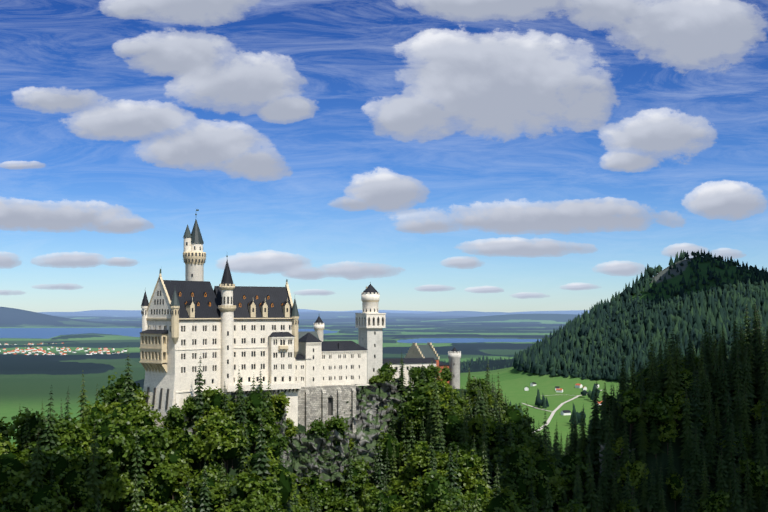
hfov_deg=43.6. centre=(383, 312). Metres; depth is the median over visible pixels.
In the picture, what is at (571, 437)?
tree
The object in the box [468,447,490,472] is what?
tree
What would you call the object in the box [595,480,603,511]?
tree
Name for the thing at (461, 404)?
tree
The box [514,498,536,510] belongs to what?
tree
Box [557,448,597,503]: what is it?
tree
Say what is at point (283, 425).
cliff palas
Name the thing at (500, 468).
tree
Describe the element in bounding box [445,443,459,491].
tree
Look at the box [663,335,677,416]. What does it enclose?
tree
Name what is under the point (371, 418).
rock cliff
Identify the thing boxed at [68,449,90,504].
tree
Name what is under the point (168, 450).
tree
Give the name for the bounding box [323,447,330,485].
tree
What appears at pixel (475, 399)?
tree
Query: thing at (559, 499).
tree
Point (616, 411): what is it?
tree
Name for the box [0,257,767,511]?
terrain
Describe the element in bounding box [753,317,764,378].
tree
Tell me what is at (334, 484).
tree
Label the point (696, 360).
tree
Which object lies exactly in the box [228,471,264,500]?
tree
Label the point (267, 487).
tree
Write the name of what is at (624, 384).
tree
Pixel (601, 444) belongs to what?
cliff
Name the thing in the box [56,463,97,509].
tree
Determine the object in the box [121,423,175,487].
tree
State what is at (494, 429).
tree
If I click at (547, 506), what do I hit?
tree
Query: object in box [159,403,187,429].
tree
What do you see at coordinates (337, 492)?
tree
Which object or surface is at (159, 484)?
tree
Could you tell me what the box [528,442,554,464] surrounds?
tree
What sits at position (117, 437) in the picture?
tree
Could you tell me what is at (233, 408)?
tree
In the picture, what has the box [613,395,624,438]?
tree
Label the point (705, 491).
tree
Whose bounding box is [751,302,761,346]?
tree
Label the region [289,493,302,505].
tree
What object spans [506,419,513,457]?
tree
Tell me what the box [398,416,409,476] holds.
tree
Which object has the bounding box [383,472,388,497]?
tree
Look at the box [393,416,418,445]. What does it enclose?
tree
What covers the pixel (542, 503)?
tree
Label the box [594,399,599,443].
tree
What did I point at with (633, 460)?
tree
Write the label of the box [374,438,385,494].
tree
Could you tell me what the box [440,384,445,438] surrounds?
tree
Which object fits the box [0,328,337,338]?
forggensee
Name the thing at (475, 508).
tree
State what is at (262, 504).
tree
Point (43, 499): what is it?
tree
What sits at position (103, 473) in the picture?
tree
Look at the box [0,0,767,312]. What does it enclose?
sky
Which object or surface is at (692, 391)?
tree
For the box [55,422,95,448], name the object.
tree
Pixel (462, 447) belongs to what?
tree
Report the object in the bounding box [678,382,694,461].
tree
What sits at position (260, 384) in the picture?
tree
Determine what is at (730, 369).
tree
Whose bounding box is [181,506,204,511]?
tree
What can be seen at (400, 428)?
tree
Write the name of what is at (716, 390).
tree
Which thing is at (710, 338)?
tree
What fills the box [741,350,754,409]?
tree
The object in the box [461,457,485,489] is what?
tree
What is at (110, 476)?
tree
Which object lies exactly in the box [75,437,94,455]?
tree
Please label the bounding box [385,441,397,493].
tree
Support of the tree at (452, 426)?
on the terrain
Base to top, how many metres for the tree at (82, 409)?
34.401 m
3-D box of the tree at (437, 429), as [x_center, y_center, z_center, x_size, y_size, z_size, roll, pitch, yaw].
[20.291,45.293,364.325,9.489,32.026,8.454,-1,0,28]
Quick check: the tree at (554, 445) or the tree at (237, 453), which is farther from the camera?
the tree at (554, 445)
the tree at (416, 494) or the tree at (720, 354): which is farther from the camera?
the tree at (720, 354)
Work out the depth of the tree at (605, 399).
411.29 m
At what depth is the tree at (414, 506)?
330.16 m
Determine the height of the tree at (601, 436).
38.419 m
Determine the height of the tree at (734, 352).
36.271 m
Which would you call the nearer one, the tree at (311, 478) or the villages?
the tree at (311, 478)
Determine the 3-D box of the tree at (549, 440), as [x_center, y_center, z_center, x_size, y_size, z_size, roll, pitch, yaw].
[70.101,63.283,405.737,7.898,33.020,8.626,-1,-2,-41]
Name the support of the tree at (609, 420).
on the terrain
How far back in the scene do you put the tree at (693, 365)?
408.50 m
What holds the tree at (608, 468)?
on the terrain
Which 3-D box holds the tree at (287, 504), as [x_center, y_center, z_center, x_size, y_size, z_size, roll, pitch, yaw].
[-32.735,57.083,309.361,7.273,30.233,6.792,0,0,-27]
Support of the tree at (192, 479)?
on the terrain
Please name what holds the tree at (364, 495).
on the terrain
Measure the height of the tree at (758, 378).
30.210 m
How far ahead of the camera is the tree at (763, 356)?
400.12 m
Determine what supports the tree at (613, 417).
on the terrain
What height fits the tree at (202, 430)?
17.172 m
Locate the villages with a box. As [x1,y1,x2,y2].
[0,343,602,432]
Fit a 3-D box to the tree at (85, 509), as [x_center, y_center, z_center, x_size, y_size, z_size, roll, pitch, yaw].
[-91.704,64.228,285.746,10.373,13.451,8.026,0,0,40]
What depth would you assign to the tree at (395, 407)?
392.17 m
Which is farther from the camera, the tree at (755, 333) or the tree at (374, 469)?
the tree at (755, 333)
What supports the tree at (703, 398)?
on the terrain
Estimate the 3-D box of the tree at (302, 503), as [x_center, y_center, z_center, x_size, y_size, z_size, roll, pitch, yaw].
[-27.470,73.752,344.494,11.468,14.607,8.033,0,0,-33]
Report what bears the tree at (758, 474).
on the terrain
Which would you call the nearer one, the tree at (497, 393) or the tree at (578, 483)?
the tree at (578, 483)
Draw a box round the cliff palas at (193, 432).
[170,428,197,465]
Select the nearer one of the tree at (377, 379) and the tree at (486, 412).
the tree at (377, 379)
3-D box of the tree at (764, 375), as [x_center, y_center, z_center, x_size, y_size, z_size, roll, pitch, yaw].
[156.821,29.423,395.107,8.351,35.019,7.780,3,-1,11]
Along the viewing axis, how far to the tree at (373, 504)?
344.26 m
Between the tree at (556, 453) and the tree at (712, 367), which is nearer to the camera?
the tree at (556, 453)
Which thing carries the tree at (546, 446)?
on the terrain
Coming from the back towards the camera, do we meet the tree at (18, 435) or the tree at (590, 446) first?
the tree at (590, 446)
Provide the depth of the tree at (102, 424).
308.57 m
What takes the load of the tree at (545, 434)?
on the terrain
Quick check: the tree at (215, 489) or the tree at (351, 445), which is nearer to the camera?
the tree at (215, 489)
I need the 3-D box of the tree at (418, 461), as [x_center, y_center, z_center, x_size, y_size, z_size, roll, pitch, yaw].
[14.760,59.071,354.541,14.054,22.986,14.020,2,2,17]
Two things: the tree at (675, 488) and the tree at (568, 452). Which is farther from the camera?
the tree at (568, 452)
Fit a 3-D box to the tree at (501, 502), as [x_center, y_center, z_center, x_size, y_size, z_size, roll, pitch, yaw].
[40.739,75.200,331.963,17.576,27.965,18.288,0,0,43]
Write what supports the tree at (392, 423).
on the terrain
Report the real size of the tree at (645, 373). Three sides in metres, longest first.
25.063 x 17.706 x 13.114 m
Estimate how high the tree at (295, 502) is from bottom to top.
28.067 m
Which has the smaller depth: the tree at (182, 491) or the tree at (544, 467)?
the tree at (182, 491)
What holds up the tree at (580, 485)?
on the terrain
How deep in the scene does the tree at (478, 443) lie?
370.50 m
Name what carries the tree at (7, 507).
on the terrain
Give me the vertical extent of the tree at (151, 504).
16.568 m
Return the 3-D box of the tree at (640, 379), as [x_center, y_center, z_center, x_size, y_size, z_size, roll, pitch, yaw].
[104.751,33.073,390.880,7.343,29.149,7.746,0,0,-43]
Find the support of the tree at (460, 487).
on the terrain
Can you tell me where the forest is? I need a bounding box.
[440,249,767,425]
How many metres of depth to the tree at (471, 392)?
408.87 m
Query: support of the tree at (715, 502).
on the terrain
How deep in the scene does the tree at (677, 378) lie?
394.19 m
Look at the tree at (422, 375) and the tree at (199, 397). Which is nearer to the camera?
the tree at (199, 397)
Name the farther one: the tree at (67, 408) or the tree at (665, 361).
the tree at (665, 361)
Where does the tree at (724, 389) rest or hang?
on the terrain
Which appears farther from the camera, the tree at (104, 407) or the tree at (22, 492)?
the tree at (104, 407)
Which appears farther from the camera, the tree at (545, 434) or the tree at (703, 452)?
the tree at (545, 434)
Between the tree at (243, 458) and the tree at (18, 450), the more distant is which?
the tree at (243, 458)
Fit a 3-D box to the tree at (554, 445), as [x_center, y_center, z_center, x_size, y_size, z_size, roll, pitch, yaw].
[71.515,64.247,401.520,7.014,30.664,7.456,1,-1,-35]
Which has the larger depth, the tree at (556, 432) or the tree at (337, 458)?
the tree at (556, 432)
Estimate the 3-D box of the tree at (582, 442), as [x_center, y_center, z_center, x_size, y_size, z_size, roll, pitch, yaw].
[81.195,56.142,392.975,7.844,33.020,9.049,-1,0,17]
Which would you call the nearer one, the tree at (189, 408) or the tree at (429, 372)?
the tree at (189, 408)
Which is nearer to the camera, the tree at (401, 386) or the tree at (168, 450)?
the tree at (168, 450)
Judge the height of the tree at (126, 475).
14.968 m
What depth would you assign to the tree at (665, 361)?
403.60 m
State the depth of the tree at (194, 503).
302.01 m
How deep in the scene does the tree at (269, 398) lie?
334.81 m
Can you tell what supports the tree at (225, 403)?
on the terrain
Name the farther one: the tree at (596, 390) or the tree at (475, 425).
the tree at (596, 390)
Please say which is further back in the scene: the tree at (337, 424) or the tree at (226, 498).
the tree at (337, 424)
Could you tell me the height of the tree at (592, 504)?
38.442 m
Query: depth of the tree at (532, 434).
395.54 m
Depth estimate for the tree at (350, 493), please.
353.68 m
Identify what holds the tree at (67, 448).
on the terrain
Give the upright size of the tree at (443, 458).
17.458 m
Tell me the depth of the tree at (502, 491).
344.50 m
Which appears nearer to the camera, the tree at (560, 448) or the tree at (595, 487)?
the tree at (595, 487)
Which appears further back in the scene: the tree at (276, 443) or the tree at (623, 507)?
the tree at (623, 507)
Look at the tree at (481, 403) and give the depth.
387.73 m
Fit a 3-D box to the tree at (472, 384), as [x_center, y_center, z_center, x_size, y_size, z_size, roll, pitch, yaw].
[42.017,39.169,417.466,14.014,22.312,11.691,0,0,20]
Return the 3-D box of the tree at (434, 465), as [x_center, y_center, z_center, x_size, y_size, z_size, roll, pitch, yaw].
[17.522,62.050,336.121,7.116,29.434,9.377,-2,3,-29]
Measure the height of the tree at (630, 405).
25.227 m
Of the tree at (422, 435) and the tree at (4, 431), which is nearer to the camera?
the tree at (4, 431)
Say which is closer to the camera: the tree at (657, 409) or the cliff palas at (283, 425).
the cliff palas at (283, 425)
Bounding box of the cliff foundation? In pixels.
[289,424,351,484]
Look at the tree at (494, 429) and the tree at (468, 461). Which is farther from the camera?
the tree at (494, 429)
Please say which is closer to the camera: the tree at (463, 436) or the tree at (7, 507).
the tree at (7, 507)
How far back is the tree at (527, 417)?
400.48 m
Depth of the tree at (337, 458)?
359.80 m
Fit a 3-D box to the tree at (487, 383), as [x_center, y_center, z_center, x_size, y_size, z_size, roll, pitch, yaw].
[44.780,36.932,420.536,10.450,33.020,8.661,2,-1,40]
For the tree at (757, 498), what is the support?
on the terrain
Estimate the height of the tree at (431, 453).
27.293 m
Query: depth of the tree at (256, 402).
328.31 m
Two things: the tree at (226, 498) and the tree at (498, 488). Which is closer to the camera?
the tree at (226, 498)
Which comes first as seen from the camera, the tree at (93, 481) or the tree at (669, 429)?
the tree at (93, 481)
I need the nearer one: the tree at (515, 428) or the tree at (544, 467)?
the tree at (544, 467)
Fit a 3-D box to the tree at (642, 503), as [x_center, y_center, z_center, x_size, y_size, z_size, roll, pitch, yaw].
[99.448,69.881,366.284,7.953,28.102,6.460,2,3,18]
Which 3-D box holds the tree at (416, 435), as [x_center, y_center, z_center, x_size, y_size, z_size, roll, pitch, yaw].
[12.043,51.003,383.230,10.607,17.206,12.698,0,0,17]
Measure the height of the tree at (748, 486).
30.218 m
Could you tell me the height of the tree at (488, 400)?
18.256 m
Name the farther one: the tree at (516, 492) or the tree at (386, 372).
the tree at (386, 372)
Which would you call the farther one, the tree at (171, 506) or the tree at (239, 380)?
the tree at (239, 380)
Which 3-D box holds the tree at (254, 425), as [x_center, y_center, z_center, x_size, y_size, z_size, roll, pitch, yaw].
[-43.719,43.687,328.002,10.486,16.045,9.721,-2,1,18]
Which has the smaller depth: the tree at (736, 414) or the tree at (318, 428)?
the tree at (318, 428)
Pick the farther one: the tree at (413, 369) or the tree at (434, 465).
the tree at (413, 369)
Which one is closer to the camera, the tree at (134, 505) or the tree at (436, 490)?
the tree at (134, 505)
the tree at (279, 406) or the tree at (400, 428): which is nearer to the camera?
the tree at (279, 406)
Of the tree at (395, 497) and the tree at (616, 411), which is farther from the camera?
the tree at (616, 411)
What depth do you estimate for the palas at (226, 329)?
340.52 m
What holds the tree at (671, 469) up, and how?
on the terrain
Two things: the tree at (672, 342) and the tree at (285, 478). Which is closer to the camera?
the tree at (285, 478)
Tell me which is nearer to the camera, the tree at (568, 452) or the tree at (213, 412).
the tree at (213, 412)
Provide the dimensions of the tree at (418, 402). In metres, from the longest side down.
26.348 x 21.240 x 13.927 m
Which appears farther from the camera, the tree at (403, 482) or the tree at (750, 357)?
the tree at (750, 357)
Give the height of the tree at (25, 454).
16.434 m
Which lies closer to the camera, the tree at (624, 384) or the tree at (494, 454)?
the tree at (494, 454)
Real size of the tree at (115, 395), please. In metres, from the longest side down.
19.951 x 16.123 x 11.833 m
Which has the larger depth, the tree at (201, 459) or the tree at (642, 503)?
the tree at (642, 503)
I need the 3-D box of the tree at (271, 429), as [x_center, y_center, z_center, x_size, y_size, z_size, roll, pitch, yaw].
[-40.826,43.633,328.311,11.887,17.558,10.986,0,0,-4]
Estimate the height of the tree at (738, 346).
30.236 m
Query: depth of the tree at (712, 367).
402.75 m
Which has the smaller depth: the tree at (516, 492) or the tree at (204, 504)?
the tree at (204, 504)
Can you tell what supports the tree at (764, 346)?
on the terrain
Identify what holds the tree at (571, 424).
on the terrain
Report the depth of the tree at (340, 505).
338.91 m
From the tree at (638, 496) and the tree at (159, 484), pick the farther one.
the tree at (638, 496)
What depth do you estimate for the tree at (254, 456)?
310.35 m
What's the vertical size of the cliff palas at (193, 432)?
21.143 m
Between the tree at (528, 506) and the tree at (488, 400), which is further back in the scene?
the tree at (488, 400)
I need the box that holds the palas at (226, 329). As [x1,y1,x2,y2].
[139,209,300,428]
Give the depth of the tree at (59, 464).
287.70 m
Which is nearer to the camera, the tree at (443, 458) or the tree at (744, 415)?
the tree at (443, 458)
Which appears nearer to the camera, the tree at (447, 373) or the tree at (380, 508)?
the tree at (380, 508)
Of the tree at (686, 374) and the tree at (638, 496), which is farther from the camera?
the tree at (686, 374)
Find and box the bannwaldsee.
[397,338,541,342]
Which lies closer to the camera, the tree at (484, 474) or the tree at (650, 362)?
the tree at (484, 474)
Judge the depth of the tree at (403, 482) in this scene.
357.23 m
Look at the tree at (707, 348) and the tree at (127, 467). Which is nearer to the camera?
the tree at (127, 467)
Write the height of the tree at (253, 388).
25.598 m
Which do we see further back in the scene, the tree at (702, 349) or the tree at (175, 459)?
the tree at (702, 349)
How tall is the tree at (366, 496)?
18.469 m
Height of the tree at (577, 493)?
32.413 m
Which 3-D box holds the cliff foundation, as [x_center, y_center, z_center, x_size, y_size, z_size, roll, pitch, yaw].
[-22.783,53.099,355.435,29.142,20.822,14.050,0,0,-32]
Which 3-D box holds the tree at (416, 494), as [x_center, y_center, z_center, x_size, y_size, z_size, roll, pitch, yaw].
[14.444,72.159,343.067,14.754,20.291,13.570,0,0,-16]
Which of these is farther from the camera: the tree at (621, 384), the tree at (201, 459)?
the tree at (621, 384)
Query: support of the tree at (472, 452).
on the terrain
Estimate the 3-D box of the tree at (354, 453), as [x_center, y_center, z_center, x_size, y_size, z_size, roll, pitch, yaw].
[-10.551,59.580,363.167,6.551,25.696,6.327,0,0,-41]
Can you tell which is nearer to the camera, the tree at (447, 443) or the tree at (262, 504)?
the tree at (262, 504)
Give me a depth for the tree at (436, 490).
324.91 m
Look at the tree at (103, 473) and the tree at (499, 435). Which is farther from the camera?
the tree at (499, 435)
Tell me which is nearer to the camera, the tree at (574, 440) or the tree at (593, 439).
the tree at (593, 439)
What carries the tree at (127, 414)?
on the terrain
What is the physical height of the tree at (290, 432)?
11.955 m
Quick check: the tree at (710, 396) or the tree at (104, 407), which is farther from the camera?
the tree at (710, 396)
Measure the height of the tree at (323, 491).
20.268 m
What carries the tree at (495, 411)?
on the terrain
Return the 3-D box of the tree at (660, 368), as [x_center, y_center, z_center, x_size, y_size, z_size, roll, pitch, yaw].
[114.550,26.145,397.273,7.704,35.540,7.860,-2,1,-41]
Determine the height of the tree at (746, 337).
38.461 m
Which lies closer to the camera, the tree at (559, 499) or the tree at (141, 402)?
the tree at (141, 402)
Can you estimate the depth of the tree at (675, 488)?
365.22 m
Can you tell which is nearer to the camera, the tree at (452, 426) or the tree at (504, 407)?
the tree at (452, 426)
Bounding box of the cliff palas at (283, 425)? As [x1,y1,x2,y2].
[228,390,292,468]
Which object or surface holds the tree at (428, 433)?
on the terrain
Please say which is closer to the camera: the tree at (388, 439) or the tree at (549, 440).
the tree at (388, 439)
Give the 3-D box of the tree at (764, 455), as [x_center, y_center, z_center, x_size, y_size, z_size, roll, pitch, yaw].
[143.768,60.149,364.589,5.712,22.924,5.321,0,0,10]
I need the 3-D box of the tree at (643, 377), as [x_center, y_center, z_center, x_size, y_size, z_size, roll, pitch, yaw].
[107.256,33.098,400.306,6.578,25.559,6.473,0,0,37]
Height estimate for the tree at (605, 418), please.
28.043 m
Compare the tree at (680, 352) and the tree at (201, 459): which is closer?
the tree at (201, 459)
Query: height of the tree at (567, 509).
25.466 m
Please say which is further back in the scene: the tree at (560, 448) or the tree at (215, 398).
the tree at (560, 448)
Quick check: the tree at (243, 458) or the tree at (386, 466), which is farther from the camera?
the tree at (386, 466)
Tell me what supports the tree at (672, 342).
on the terrain
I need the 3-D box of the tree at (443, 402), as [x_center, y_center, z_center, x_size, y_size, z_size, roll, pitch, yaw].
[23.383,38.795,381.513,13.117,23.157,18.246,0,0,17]
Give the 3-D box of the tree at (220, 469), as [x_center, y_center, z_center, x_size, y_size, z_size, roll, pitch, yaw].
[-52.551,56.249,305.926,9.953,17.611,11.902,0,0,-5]
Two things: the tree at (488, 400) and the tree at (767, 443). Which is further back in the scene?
the tree at (488, 400)
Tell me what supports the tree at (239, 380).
on the terrain
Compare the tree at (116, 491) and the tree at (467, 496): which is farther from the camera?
the tree at (467, 496)
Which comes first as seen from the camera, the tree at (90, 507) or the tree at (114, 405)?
the tree at (90, 507)
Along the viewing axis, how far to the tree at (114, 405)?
322.09 m
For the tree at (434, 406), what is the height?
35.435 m
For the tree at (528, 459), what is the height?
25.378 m
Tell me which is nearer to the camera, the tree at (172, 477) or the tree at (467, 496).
the tree at (172, 477)
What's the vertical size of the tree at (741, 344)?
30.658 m
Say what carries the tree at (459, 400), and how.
on the terrain
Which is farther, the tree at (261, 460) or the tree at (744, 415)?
the tree at (744, 415)
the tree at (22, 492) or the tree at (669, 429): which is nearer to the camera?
the tree at (22, 492)
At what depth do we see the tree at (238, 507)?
294.04 m
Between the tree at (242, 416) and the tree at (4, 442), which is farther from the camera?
the tree at (242, 416)
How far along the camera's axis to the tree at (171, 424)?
317.31 m
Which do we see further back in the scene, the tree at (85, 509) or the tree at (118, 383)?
the tree at (118, 383)
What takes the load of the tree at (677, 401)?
on the terrain
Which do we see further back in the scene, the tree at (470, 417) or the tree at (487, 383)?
the tree at (487, 383)
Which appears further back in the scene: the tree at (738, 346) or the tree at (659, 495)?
the tree at (738, 346)
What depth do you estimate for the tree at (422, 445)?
362.10 m
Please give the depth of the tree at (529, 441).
386.05 m
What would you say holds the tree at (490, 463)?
on the terrain
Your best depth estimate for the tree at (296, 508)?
324.93 m
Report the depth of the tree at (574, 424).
406.00 m
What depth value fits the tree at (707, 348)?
413.43 m
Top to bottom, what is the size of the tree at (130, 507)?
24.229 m
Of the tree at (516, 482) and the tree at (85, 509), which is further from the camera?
the tree at (516, 482)
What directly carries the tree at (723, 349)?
on the terrain
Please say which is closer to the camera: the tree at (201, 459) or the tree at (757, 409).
the tree at (201, 459)
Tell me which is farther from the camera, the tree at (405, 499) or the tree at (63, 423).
the tree at (405, 499)
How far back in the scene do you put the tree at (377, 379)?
388.11 m
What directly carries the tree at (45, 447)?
on the terrain
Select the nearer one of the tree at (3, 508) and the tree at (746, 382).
the tree at (3, 508)
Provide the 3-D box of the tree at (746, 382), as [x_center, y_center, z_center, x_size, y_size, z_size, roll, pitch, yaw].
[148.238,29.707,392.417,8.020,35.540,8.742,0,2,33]
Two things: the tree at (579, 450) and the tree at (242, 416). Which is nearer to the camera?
the tree at (242, 416)
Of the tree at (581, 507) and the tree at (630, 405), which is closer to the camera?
the tree at (581, 507)
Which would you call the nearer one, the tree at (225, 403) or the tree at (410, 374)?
the tree at (225, 403)
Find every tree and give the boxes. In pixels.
[0,417,17,438]
[0,421,16,441]
[0,433,14,454]
[0,444,45,491]
[0,479,43,511]
[0,491,25,511]
[0,497,15,511]
[11,407,50,452]
[12,446,20,453]
[13,431,20,445]
[16,451,30,461]
[21,410,30,454]
[22,478,74,511]
[23,413,80,454]
[24,447,88,494]
[28,423,47,486]
[40,385,60,455]
[46,443,90,462]
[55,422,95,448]
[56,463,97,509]
[62,386,71,420]
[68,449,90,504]
[71,506,87,511]
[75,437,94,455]
[76,369,87,420]
[79,498,111,511]
[80,401,112,432]
[80,418,103,507]
[82,400,111,413]
[83,411,118,442]
[88,447,124,480]
[89,417,139,471]
[94,472,140,511]
[96,371,139,404]
[102,386,127,403]
[102,443,122,511]
[105,401,135,416]
[107,399,139,423]
[116,405,164,439]
[119,387,150,411]
[119,407,150,427]
[119,455,146,477]
[119,470,146,504]
[121,346,138,409]
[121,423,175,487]
[123,503,148,511]
[129,423,148,504]
[129,470,141,511]
[138,497,161,511]
[140,460,180,505]
[147,463,180,503]
[154,435,176,465]
[154,498,187,511]
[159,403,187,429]
[160,423,177,435]
[165,446,193,499]
[168,426,203,485]
[173,482,193,505]
[180,474,198,510]
[180,495,199,508]
[181,400,199,429]
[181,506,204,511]
[183,395,203,416]
[183,473,192,511]
[189,356,206,429]
[189,463,229,507]
[191,440,205,471]
[193,417,212,461]
[198,419,241,474]
[198,462,212,511]
[199,387,212,416]
[200,407,226,438]
[203,386,235,414]
[204,411,253,474]
[206,461,232,508]
[211,496,252,511]
[214,504,233,511]
[217,462,229,510]
[221,401,251,425]
[222,382,230,416]
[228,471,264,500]
[232,450,241,468]
[234,375,253,449]
[235,369,242,404]
[236,411,250,475]
[238,477,282,511]
[243,444,285,475]
[244,388,273,445]
[246,418,266,452]
[246,492,287,511]
[249,374,255,395]
[249,414,281,450]
[250,409,270,484]
[257,371,264,396]
[260,458,300,510]
[262,434,288,459]
[266,377,274,423]
[270,392,289,435]
[279,447,291,511]
[284,418,298,437]
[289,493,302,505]
[291,483,299,504]
[291,504,309,511]
[299,478,334,510]
[299,499,322,511]
[301,467,319,488]
[305,418,330,439]
[308,490,314,511]
[314,490,320,511]
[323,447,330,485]
[324,486,343,509]
[324,494,359,511]
[325,415,349,445]
[328,462,335,494]
[333,413,343,464]
[340,457,372,497]
[343,447,357,503]
[348,439,353,449]
[350,436,358,464]
[353,483,370,500]
[355,485,381,506]
[360,486,366,506]
[360,487,399,511]
[369,374,385,388]
[371,448,377,486]
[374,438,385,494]
[375,428,407,472]
[377,361,396,381]
[378,490,383,511]
[382,445,390,493]
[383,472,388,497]
[384,487,405,508]
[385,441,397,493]
[387,464,423,497]
[388,408,401,448]
[390,488,407,500]
[391,500,407,511]
[393,404,398,416]
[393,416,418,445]
[395,378,446,436]
[395,394,407,450]
[397,350,406,392]
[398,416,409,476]
[400,419,418,442]
[402,494,428,511]
[403,407,432,440]
[405,418,417,469]
[406,442,438,474]
[406,487,424,502]
[407,366,420,388]
[407,367,413,400]
[409,363,444,389]
[410,475,426,496]
[411,441,445,454]
[417,470,463,511]
[418,362,426,385]
[419,417,426,474]
[423,401,433,444]
[423,468,461,485]
[424,501,456,511]
[426,370,445,443]
[426,380,457,410]
[427,431,437,472]
[431,392,446,455]
[431,450,438,474]
[434,452,457,469]
[435,416,445,455]
[437,377,456,413]
[438,387,467,418]
[440,366,453,380]
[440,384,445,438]
[440,449,483,487]
[441,410,471,442]
[442,441,470,459]
[444,388,455,446]
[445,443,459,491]
[455,452,462,491]
[457,492,473,510]
[458,405,469,446]
[459,388,464,418]
[459,399,474,426]
[459,491,494,511]
[460,495,466,511]
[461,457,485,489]
[461,476,498,509]
[464,378,490,403]
[465,389,493,409]
[466,376,494,404]
[466,395,473,427]
[466,434,487,449]
[467,412,495,444]
[468,433,478,483]
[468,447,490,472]
[472,482,481,511]
[473,380,478,416]
[474,379,489,452]
[479,412,493,483]
[480,440,493,492]
[480,488,526,511]
[483,361,493,419]
[483,382,489,415]
[484,391,489,417]
[486,416,504,456]
[487,452,492,487]
[488,397,498,455]
[489,447,506,473]
[489,469,532,500]
[490,400,509,416]
[490,404,505,472]
[491,446,504,486]
[491,464,501,496]
[492,485,515,497]
[493,373,505,418]
[496,403,537,442]
[500,417,527,449]
[501,443,537,483]
[501,479,528,500]
[504,450,534,485]
[505,443,534,463]
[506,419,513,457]
[506,432,539,451]
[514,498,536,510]
[520,497,541,511]
[525,402,532,431]
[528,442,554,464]
[528,477,559,504]
[530,416,537,445]
[532,454,571,493]
[534,497,545,510]
[540,407,550,449]
[541,472,553,511]
[542,437,553,508]
[547,425,552,454]
[551,435,563,511]
[552,433,559,455]
[553,425,560,452]
[553,471,573,510]
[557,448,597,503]
[557,504,586,511]
[558,433,563,456]
[558,497,589,511]
[562,434,572,498]
[568,418,573,451]
[569,413,578,453]
[569,432,573,452]
[571,417,577,453]
[571,461,583,505]
[572,464,583,500]
[573,470,580,504]
[576,436,581,483]
[577,410,587,465]
[578,405,587,450]
[582,437,597,484]
[582,455,601,511]
[583,392,599,469]
[583,447,597,501]
[587,377,600,440]
[593,394,607,473]
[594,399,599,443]
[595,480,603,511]
[596,432,613,496]
[597,396,607,438]
[598,378,608,431]
[598,394,617,418]
[601,401,618,473]
[608,397,615,437]
[609,499,638,511]
[610,385,618,430]
[611,436,627,462]
[611,460,650,498]
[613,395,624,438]
[615,352,628,422]
[616,356,627,422]
[616,386,647,442]
[627,356,637,428]
[629,448,641,492]
[635,476,641,511]
[636,359,646,401]
[637,361,664,390]
[638,461,648,511]
[639,364,646,400]
[643,332,657,405]
[644,391,681,445]
[645,353,655,400]
[652,464,668,511]
[653,346,659,365]
[655,337,667,396]
[657,420,679,453]
[659,491,666,511]
[662,335,670,390]
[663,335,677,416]
[664,437,677,481]
[665,391,691,423]
[666,473,690,511]
[667,335,684,397]
[669,327,675,356]
[671,341,675,368]
[675,368,698,400]
[677,335,683,394]
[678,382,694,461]
[681,354,698,376]
[683,354,692,398]
[684,329,697,376]
[684,366,699,433]
[685,363,705,447]
[690,345,696,376]
[693,490,734,511]
[695,435,709,493]
[696,339,711,404]
[697,456,709,509]
[699,334,710,387]
[699,363,710,415]
[702,320,711,380]
[702,389,719,460]
[703,318,713,366]
[705,373,714,418]
[706,332,720,389]
[710,347,722,408]
[716,331,725,365]
[716,351,734,422]
[716,388,740,473]
[717,332,724,385]
[720,333,728,383]
[721,324,728,379]
[726,313,743,381]
[726,351,735,395]
[728,324,741,382]
[728,375,733,411]
[731,345,744,417]
[731,384,742,433]
[735,421,746,491]
[736,384,754,451]
[736,458,767,492]
[738,322,745,383]
[740,342,756,417]
[741,304,752,353]
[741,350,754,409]
[742,335,757,398]
[742,459,758,511]
[743,417,753,462]
[748,299,762,375]
[750,402,767,423]
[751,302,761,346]
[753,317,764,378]
[753,340,764,400]
[753,341,767,412]
[753,457,764,511]
[757,326,767,371]
[758,334,767,399]
[759,442,767,495]
[764,417,767,468]
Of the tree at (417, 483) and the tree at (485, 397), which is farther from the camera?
the tree at (485, 397)
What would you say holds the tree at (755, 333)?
on the terrain
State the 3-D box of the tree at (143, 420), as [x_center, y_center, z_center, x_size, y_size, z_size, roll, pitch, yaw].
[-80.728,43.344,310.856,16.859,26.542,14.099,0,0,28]
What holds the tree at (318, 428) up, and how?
on the terrain
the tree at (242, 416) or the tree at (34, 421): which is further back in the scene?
the tree at (242, 416)
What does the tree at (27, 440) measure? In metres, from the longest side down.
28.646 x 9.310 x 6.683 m
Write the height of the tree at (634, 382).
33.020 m
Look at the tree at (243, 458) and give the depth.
316.55 m
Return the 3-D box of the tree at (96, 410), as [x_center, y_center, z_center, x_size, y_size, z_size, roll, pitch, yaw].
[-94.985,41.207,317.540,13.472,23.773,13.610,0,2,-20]
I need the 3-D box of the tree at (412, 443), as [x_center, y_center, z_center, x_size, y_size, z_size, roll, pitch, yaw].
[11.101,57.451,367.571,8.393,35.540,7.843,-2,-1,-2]
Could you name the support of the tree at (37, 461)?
on the terrain
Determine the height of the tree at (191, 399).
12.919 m
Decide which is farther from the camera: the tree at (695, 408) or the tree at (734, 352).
the tree at (734, 352)
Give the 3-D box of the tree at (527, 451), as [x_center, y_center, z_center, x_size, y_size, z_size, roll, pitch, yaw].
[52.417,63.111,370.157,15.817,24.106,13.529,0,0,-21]
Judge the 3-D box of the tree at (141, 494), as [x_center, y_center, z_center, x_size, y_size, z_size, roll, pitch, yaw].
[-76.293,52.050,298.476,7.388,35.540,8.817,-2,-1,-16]
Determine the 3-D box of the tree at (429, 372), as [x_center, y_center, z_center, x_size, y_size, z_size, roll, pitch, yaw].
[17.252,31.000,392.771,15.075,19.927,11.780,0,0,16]
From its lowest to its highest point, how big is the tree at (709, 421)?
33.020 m
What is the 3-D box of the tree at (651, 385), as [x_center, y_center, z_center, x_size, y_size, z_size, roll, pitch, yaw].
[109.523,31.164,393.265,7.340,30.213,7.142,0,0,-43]
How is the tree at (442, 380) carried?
on the terrain

